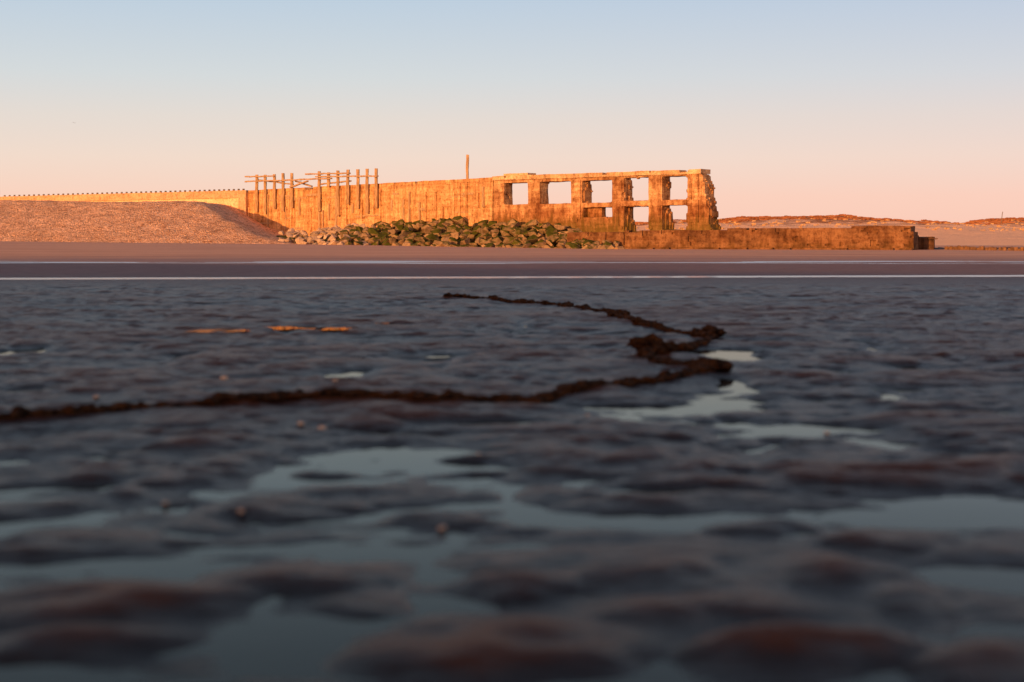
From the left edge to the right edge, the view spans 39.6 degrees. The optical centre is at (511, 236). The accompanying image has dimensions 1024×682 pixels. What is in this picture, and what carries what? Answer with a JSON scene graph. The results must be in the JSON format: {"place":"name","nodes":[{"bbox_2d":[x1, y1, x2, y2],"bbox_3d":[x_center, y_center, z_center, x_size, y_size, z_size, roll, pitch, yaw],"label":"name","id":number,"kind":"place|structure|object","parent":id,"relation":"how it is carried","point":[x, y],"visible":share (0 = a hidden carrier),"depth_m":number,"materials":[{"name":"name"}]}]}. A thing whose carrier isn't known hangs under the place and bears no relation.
{"place":"outdoors","nodes":[
{"label":"outdoors","id":0,"kind":"place"},
{"bbox_2d":[0,241,1023,681],"bbox_3d":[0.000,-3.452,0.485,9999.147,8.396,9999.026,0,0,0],"label":"ground","id":1,"kind":"structure","parent":0,"point":[756,601],"depth_m":4.62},
{"bbox_2d":[0,190,248,214],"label":"promenade wall","id":2,"kind":"structure","parent":1,"relation":"on","point":[237,199],"depth_m":114.13,"materials":[{"name":"concrete"}]},
{"bbox_2d":[0,200,295,243],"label":"shingle bank","id":3,"kind":"structure","parent":1,"relation":"on","point":[121,222],"depth_m":94.44,"materials":[{"name":"brown gravel"}]},
{"bbox_2d":[184,329,250,331],"bbox_3d":[-2.074,0.665,10.120,0.445,0.009,0.535,0,0,0],"label":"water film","id":4,"kind":"object","parent":1,"relation":"on","point":[204,330],"visible":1,"depth_m":10.11,"materials":[{"name":"orange liquid"}]},
{"bbox_2d":[219,376,228,379],"bbox_3d":[-1.373,0.675,6.784,0.044,0.021,0.030,0,0,0],"label":"pebble","id":5,"kind":"object","parent":1,"relation":"on","point":[223,378],"visible":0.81,"depth_m":6.77,"materials":[{"name":"grey stone"}]},
{"bbox_2d":[266,326,329,329],"bbox_3d":[-1.602,0.675,10.633,0.565,0.013,0.667,0,0,-29],"label":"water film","id":6,"kind":"object","parent":1,"relation":"on","point":[293,327],"visible":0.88,"depth_m":10.60,"materials":[{"name":"orange liquid"}]},
{"bbox_2d":[295,237,303,243],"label":"boulder","id":7,"kind":"object","parent":1,"relation":"on","point":[298,239],"visible":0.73,"depth_m":90.75,"materials":[{"name":"beige stone"}]},
{"bbox_2d":[322,327,351,329],"bbox_3d":[-1.268,0.663,10.262,0.217,0.007,0.419,0,0,0],"label":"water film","id":8,"kind":"object","parent":1,"relation":"on","point":[342,328],"visible":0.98,"depth_m":10.15,"materials":[{"name":"orange liquid"}]},
{"bbox_2d":[0,292,733,419],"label":"seaweed","id":9,"kind":"object","parent":1,"relation":"on","point":[650,346],"visible":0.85,"depth_m":6.09,"materials":[{"name":"brown plant"}]},
{"bbox_2d":[248,178,493,236],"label":"board marked wall","id":10,"kind":"structure","parent":1,"relation":"on","point":[470,201],"depth_m":94.42,"materials":[{"name":"concrete"}]},
{"bbox_2d":[244,173,312,213],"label":"timber frame","id":11,"kind":"object","parent":10,"relation":"on","point":[274,182],"visible":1,"depth_m":105.28,"materials":[{"name":"brown wood"}]},
{"bbox_2d":[299,168,378,215],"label":"timber frame","id":12,"kind":"object","parent":10,"relation":"on","point":[348,176],"visible":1,"depth_m":97.35,"materials":[{"name":"brown wood"}]},
{"bbox_2d":[466,155,468,178],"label":"wooden mast","id":13,"kind":"object","parent":10,"relation":"on","point":[467,166],"visible":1,"depth_m":87.23,"materials":[{"name":"brown wood"}]},
{"bbox_2d":[276,226,557,247],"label":"rubble slope","id":14,"kind":"structure","parent":1,"relation":"on","point":[459,239],"depth_m":86.81,"materials":[{"name":"brown stone"}]},
{"bbox_2d":[326,234,337,241],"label":"boulder","id":15,"kind":"object","parent":14,"relation":"on","point":[332,236],"visible":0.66,"depth_m":89.89,"materials":[{"name":"beige stone"}]},
{"bbox_2d":[327,240,338,244],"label":"boulder","id":16,"kind":"object","parent":14,"relation":"on","point":[334,242],"visible":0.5,"depth_m":87.20,"materials":[{"name":"stone"}]},
{"bbox_2d":[333,227,342,233],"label":"boulder","id":17,"kind":"object","parent":14,"relation":"on","point":[337,230],"visible":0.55,"depth_m":92.27,"materials":[{"name":"grey stone"}]},
{"bbox_2d":[339,230,348,234],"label":"boulder","id":18,"kind":"object","parent":14,"relation":"on","point":[344,231],"visible":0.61,"depth_m":90.84,"materials":[{"name":"brown stone"}]},
{"bbox_2d":[339,236,349,241],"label":"boulder","id":19,"kind":"object","parent":14,"relation":"on","point":[345,238],"visible":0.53,"depth_m":88.50,"materials":[{"name":"brown stone"}]},
{"bbox_2d":[354,241,362,244],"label":"boulder","id":20,"kind":"object","parent":14,"relation":"on","point":[358,242],"visible":0.47,"depth_m":85.76,"materials":[{"name":"brown stone"}]},
{"bbox_2d":[355,226,363,232],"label":"boulder","id":21,"kind":"object","parent":14,"relation":"on","point":[359,228],"visible":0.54,"depth_m":90.81,"materials":[{"name":"brown stone"}]},
{"bbox_2d":[367,227,379,236],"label":"boulder","id":22,"kind":"object","parent":14,"relation":"on","point":[372,232],"visible":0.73,"depth_m":89.32,"materials":[{"name":"green stone"}]},
{"bbox_2d":[368,237,380,241],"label":"boulder","id":23,"kind":"object","parent":14,"relation":"on","point":[374,238],"visible":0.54,"depth_m":86.69,"materials":[{"name":"brown stone"}]},
{"bbox_2d":[379,237,388,244],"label":"boulder","id":24,"kind":"object","parent":14,"relation":"on","point":[386,240],"visible":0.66,"depth_m":85.84,"materials":[{"name":"green stone"}]},
{"bbox_2d":[388,229,397,234],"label":"boulder","id":25,"kind":"object","parent":14,"relation":"on","point":[392,231],"visible":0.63,"depth_m":88.65,"materials":[{"name":"brown stone"}]},
{"bbox_2d":[389,237,396,244],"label":"boulder","id":26,"kind":"object","parent":14,"relation":"on","point":[392,240],"visible":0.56,"depth_m":85.67,"materials":[{"name":"brown stone"}]},
{"bbox_2d":[395,225,403,233],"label":"boulder","id":27,"kind":"object","parent":14,"relation":"on","point":[398,228],"visible":0.89,"depth_m":89.22,"materials":[{"name":"green stone"}]},
{"bbox_2d":[396,219,404,224],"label":"boulder","id":28,"kind":"object","parent":14,"relation":"on","point":[401,221],"visible":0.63,"depth_m":90.89,"materials":[{"name":"brown stone"}]},
{"bbox_2d":[396,235,405,241],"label":"boulder","id":29,"kind":"object","parent":14,"relation":"on","point":[399,237],"visible":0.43,"depth_m":86.15,"materials":[{"name":"brown stone"}]},
{"bbox_2d":[400,231,410,236],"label":"boulder","id":30,"kind":"object","parent":14,"relation":"on","point":[404,233],"visible":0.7,"depth_m":86.81,"materials":[{"name":"brown stone"}]},
{"bbox_2d":[404,235,415,242],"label":"boulder","id":31,"kind":"object","parent":14,"relation":"on","point":[411,237],"visible":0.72,"depth_m":85.53,"materials":[{"name":"brown stone"}]},
{"bbox_2d":[408,224,416,231],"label":"boulder","id":32,"kind":"object","parent":14,"relation":"on","point":[410,227],"visible":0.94,"depth_m":88.81,"materials":[{"name":"brown stone"}]},
{"bbox_2d":[413,224,421,231],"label":"boulder","id":33,"kind":"object","parent":14,"relation":"on","point":[417,227],"visible":0.91,"depth_m":88.54,"materials":[{"name":"brown stone"}]},
{"bbox_2d":[414,235,424,241],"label":"boulder","id":34,"kind":"object","parent":14,"relation":"on","point":[417,238],"visible":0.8,"depth_m":85.08,"materials":[{"name":"brown stone"}]},
{"bbox_2d":[421,224,431,232],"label":"boulder","id":35,"kind":"object","parent":14,"relation":"on","point":[424,227],"visible":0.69,"depth_m":87.14,"materials":[{"name":"brown stone"}]},
{"bbox_2d":[424,227,432,234],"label":"boulder","id":36,"kind":"object","parent":14,"relation":"on","point":[427,230],"visible":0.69,"depth_m":86.46,"materials":[{"name":"brown stone"}]},
{"bbox_2d":[425,233,439,240],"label":"boulder","id":37,"kind":"object","parent":14,"relation":"on","point":[431,237],"visible":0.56,"depth_m":84.20,"materials":[{"name":"green stone"}]},
{"bbox_2d":[426,220,438,225],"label":"boulder","id":38,"kind":"object","parent":14,"relation":"on","point":[434,223],"visible":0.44,"depth_m":87.87,"materials":[{"name":"brown stone"}]},
{"bbox_2d":[428,228,441,236],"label":"boulder","id":39,"kind":"object","parent":14,"relation":"on","point":[438,231],"visible":0.65,"depth_m":85.43,"materials":[{"name":"stone"}]},
{"bbox_2d":[432,240,443,244],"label":"boulder","id":40,"kind":"object","parent":14,"relation":"on","point":[436,242],"visible":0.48,"depth_m":82.61,"materials":[{"name":"brown stone"}]},
{"bbox_2d":[437,224,446,232],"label":"boulder","id":41,"kind":"object","parent":14,"relation":"on","point":[442,228],"visible":0.93,"depth_m":86.21,"materials":[{"name":"brown stone"}]},
{"bbox_2d":[440,232,450,236],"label":"boulder","id":42,"kind":"object","parent":14,"relation":"on","point":[447,234],"visible":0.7,"depth_m":84.06,"materials":[{"name":"brown stone"}]},
{"bbox_2d":[442,241,451,246],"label":"boulder","id":43,"kind":"object","parent":14,"relation":"on","point":[446,243],"visible":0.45,"depth_m":81.59,"materials":[{"name":"brown stone"}]},
{"bbox_2d":[445,218,454,223],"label":"boulder","id":44,"kind":"object","parent":14,"relation":"on","point":[449,220],"visible":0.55,"depth_m":87.04,"materials":[{"name":"brown stone"}]},
{"bbox_2d":[447,225,457,231],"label":"boulder","id":45,"kind":"object","parent":14,"relation":"on","point":[451,228],"visible":0.65,"depth_m":85.11,"materials":[{"name":"brown stone"}]},
{"bbox_2d":[450,232,460,239],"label":"boulder","id":46,"kind":"object","parent":14,"relation":"on","point":[455,235],"visible":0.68,"depth_m":83.99,"materials":[{"name":"brown stone"}]},
{"bbox_2d":[451,239,459,243],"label":"boulder","id":47,"kind":"object","parent":14,"relation":"on","point":[453,241],"visible":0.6,"depth_m":82.28,"materials":[{"name":"brown stone"}]},
{"bbox_2d":[451,216,465,223],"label":"boulder","id":48,"kind":"object","parent":14,"relation":"on","point":[459,219],"visible":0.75,"depth_m":86.59,"materials":[{"name":"brown stone"}]},
{"bbox_2d":[455,227,463,232],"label":"boulder","id":49,"kind":"object","parent":14,"relation":"on","point":[460,229],"visible":0.73,"depth_m":84.45,"materials":[{"name":"brown stone"}]},
{"bbox_2d":[459,233,467,238],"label":"boulder","id":50,"kind":"object","parent":14,"relation":"on","point":[462,235],"visible":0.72,"depth_m":83.00,"materials":[{"name":"brown stone"}]},
{"bbox_2d":[460,237,470,245],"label":"boulder","id":51,"kind":"object","parent":14,"relation":"on","point":[466,241],"visible":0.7,"depth_m":81.88,"materials":[{"name":"brown stone"}]},
{"bbox_2d":[467,234,474,241],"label":"boulder","id":52,"kind":"object","parent":14,"relation":"on","point":[471,237],"visible":0.85,"depth_m":82.42,"materials":[{"name":"brown stone"}]},
{"bbox_2d":[475,237,481,245],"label":"boulder","id":53,"kind":"object","parent":14,"relation":"on","point":[477,241],"visible":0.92,"depth_m":81.34,"materials":[{"name":"brown stone"}]},
{"bbox_2d":[476,233,485,238],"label":"boulder","id":54,"kind":"object","parent":14,"relation":"on","point":[481,234],"visible":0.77,"depth_m":82.05,"materials":[{"name":"brown stone"}]},
{"bbox_2d":[480,226,488,233],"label":"boulder","id":55,"kind":"object","parent":14,"relation":"on","point":[483,229],"visible":0.67,"depth_m":82.38,"materials":[{"name":"brown stone"}]},
{"bbox_2d":[481,224,491,230],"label":"boulder","id":56,"kind":"object","parent":14,"relation":"on","point":[488,228],"visible":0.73,"depth_m":83.33,"materials":[{"name":"brown stone"}]},
{"bbox_2d":[482,232,492,239],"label":"boulder","id":57,"kind":"object","parent":14,"relation":"on","point":[487,236],"visible":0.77,"depth_m":81.80,"materials":[{"name":"brown stone"}]},
{"bbox_2d":[485,243,494,246],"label":"boulder","id":58,"kind":"object","parent":14,"relation":"on","point":[490,244],"visible":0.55,"depth_m":80.03,"materials":[{"name":"stone"}]},
{"bbox_2d":[488,221,496,226],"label":"boulder","id":59,"kind":"object","parent":14,"relation":"on","point":[491,223],"visible":0.89,"depth_m":83.44,"materials":[{"name":"green stone"}]},
{"bbox_2d":[491,236,502,243],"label":"boulder","id":60,"kind":"object","parent":14,"relation":"on","point":[497,239],"visible":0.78,"depth_m":80.35,"materials":[{"name":"brown stone"}]},
{"bbox_2d":[494,222,507,225],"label":"boulder","id":61,"kind":"object","parent":14,"relation":"on","point":[501,223],"visible":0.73,"depth_m":82.92,"materials":[{"name":"brown stone"}]},
{"bbox_2d":[500,230,512,236],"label":"boulder","id":62,"kind":"object","parent":14,"relation":"on","point":[505,233],"visible":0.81,"depth_m":81.42,"materials":[{"name":"brown stone"}]},
{"bbox_2d":[502,226,516,231],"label":"boulder","id":63,"kind":"object","parent":14,"relation":"on","point":[508,228],"visible":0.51,"depth_m":82.21,"materials":[{"name":"brown stone"}]},
{"bbox_2d":[511,221,518,227],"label":"boulder","id":64,"kind":"object","parent":63,"relation":"on","point":[514,224],"visible":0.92,"depth_m":82.26,"materials":[{"name":"brown stone"}]},
{"bbox_2d":[503,237,517,245],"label":"boulder","id":65,"kind":"object","parent":14,"relation":"on","point":[508,240],"visible":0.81,"depth_m":79.59,"materials":[{"name":"brown stone"}]},
{"bbox_2d":[507,218,516,225],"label":"boulder","id":66,"kind":"object","parent":14,"relation":"on","point":[512,220],"visible":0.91,"depth_m":82.61,"materials":[{"name":"brown stone"}]},
{"bbox_2d":[511,239,521,244],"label":"boulder","id":67,"kind":"object","parent":14,"relation":"on","point":[516,242],"visible":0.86,"depth_m":79.39,"materials":[{"name":"stone"}]},
{"bbox_2d":[512,229,523,237],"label":"boulder","id":68,"kind":"object","parent":14,"relation":"on","point":[516,233],"visible":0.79,"depth_m":80.63,"materials":[{"name":"brown stone"}]},
{"bbox_2d":[522,241,530,247],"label":"boulder","id":69,"kind":"object","parent":14,"relation":"on","point":[527,244],"visible":0.57,"depth_m":78.39,"materials":[{"name":"brown stone"}]},
{"bbox_2d":[525,234,538,243],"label":"boulder","id":70,"kind":"object","parent":14,"relation":"on","point":[532,239],"visible":0.85,"depth_m":79.29,"materials":[{"name":"green stone"}]},
{"bbox_2d":[525,220,538,229],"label":"boulder","id":71,"kind":"object","parent":14,"relation":"on","point":[530,223],"visible":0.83,"depth_m":81.49,"materials":[{"name":"brown stone"}]},
{"bbox_2d":[528,230,537,235],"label":"boulder","id":72,"kind":"object","parent":14,"relation":"on","point":[532,232],"visible":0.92,"depth_m":79.74,"materials":[{"name":"brown stone"}]},
{"bbox_2d":[532,239,543,246],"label":"boulder","id":73,"kind":"object","parent":14,"relation":"on","point":[537,243],"visible":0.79,"depth_m":78.13,"materials":[{"name":"brown stone"}]},
{"bbox_2d":[546,240,553,246],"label":"boulder","id":74,"kind":"object","parent":14,"relation":"on","point":[549,242],"visible":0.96,"depth_m":77.92,"materials":[{"name":"brown stone"}]},
{"bbox_2d":[545,228,557,236],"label":"boulder","id":75,"kind":"object","parent":14,"relation":"on","point":[550,230],"visible":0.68,"depth_m":79.28,"materials":[{"name":"green stone"}]},
{"bbox_2d":[546,232,557,239],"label":"boulder","id":76,"kind":"object","parent":14,"relation":"on","point":[549,236],"visible":0.6,"depth_m":78.88,"materials":[{"name":"brown stone"}]},
{"bbox_2d":[551,235,558,243],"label":"boulder","id":77,"kind":"object","parent":14,"relation":"on","point":[554,238],"visible":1,"depth_m":78.18,"materials":[{"name":"brown stone"}]},
{"bbox_2d":[555,234,565,242],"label":"boulder","id":78,"kind":"object","parent":77,"relation":"on","point":[561,236],"visible":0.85,"depth_m":78.25,"materials":[{"name":"brown stone"}]},
{"bbox_2d":[556,226,566,231],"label":"boulder","id":79,"kind":"object","parent":14,"relation":"on","point":[561,228],"visible":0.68,"depth_m":79.89,"materials":[{"name":"brown stone"}]},
{"bbox_2d":[569,243,580,248],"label":"boulder","id":80,"kind":"object","parent":14,"relation":"on","point":[573,246],"visible":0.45,"depth_m":75.80,"materials":[{"name":"green stone"}]},
{"bbox_2d":[581,244,593,248],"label":"boulder","id":81,"kind":"object","parent":14,"relation":"on","point":[586,246],"visible":0.42,"depth_m":75.25,"materials":[{"name":"beige stone"}]},
{"bbox_2d":[583,239,593,244],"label":"boulder","id":82,"kind":"object","parent":14,"relation":"on","point":[588,242],"visible":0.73,"depth_m":76.20,"materials":[{"name":"brown stone"}]},
{"bbox_2d":[438,526,445,530],"bbox_3d":[-0.167,0.692,3.377,0.017,0.012,0.022,0,0,41],"label":"pebble","id":83,"kind":"object","parent":1,"relation":"on","point":[441,528],"visible":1,"depth_m":3.37,"materials":[{"name":"grey stone"}]},
{"bbox_2d":[600,245,609,248],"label":"boulder","id":84,"kind":"object","parent":1,"relation":"on","point":[604,246],"visible":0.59,"depth_m":74.87,"materials":[{"name":"beige stone"}]},
{"bbox_2d":[492,169,720,231],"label":"ruined wall","id":85,"kind":"structure","parent":1,"relation":"on","point":[581,211],"depth_m":79.70,"materials":[{"name":"concrete"}]},
{"bbox_2d":[613,241,619,246],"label":"boulder","id":86,"kind":"object","parent":1,"relation":"on","point":[616,243],"visible":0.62,"depth_m":75.75,"materials":[{"name":"brown stone"}]},
{"bbox_2d":[567,226,918,249],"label":"sea wall","id":87,"kind":"structure","parent":1,"relation":"on","point":[879,238],"depth_m":72.56,"materials":[{"name":"concrete"}]},
{"bbox_2d":[918,235,937,249],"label":"sheet pile box","id":88,"kind":"object","parent":1,"relation":"on","point":[926,243],"visible":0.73,"depth_m":71.52,"materials":[{"name":"metal"}]},
{"bbox_2d":[0,261,1023,681],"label":"water","id":89,"kind":"structure","parent":0,"point":[264,643],"depth_m":3.39,"materials":[{"name":"black liquid"}]},
{"bbox_2d":[0,0,1023,222],"label":"sky","id":90,"kind":"structure","parent":0,"point":[893,109],"materials":[{"name":"blue"}]},
{"bbox_2d":[636,216,1023,244],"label":"dunes","id":91,"kind":"structure","parent":0,"point":[972,235],"depth_m":177.72,"materials":[{"name":"beige sand"}]},
{"bbox_2d":[634,214,1023,224],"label":"dune scrub","id":92,"kind":"object","parent":91,"relation":"on","point":[996,221],"visible":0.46,"depth_m":194.65,"materials":[{"name":"plant"}]},
{"bbox_2d":[636,215,1023,230],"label":"marram grass","id":93,"kind":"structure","parent":91,"relation":"on","point":[801,225],"depth_m":183.60,"materials":[{"name":"green plant"}]},
{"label":"boulder","id":94,"kind":"object","parent":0,"visible":0},
{"bbox_2d":[349,235,357,240],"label":"boulder","id":95,"kind":"object","parent":94,"relation":"on","point":[352,237],"visible":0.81,"depth_m":88.95,"materials":[{"name":"brown stone"}]},
{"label":"boulder","id":96,"kind":"object","parent":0,"visible":0},
{"bbox_2d":[360,232,371,236],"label":"boulder","id":97,"kind":"object","parent":96,"relation":"on","point":[364,234],"visible":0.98,"depth_m":89.02,"materials":[{"name":"brown stone"}]},
{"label":"boulder","id":98,"kind":"object","parent":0,"visible":0},
{"bbox_2d":[491,227,498,232],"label":"boulder","id":99,"kind":"object","parent":98,"relation":"on","point":[496,229],"visible":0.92,"depth_m":82.02,"materials":[{"name":"brown stone"}]},
{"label":"boulder","id":100,"kind":"object","parent":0,"visible":0},
{"bbox_2d":[472,225,481,232],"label":"boulder","id":101,"kind":"object","parent":100,"relation":"on","point":[477,228],"visible":0.75,"depth_m":83.43,"materials":[{"name":"brown stone"}]},
{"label":"boulder","id":102,"kind":"object","parent":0,"visible":0},
{"bbox_2d":[478,220,488,225],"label":"boulder","id":103,"kind":"object","parent":102,"relation":"on","point":[481,223],"visible":0.69,"depth_m":84.35,"materials":[{"name":"brown stone"}]},
{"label":"boulder","id":104,"kind":"object","parent":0,"visible":0},
{"bbox_2d":[542,222,552,227],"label":"boulder","id":105,"kind":"object","parent":104,"relation":"on","point":[546,225],"visible":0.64,"depth_m":80.29,"materials":[{"name":"brown stone"}]}
]}

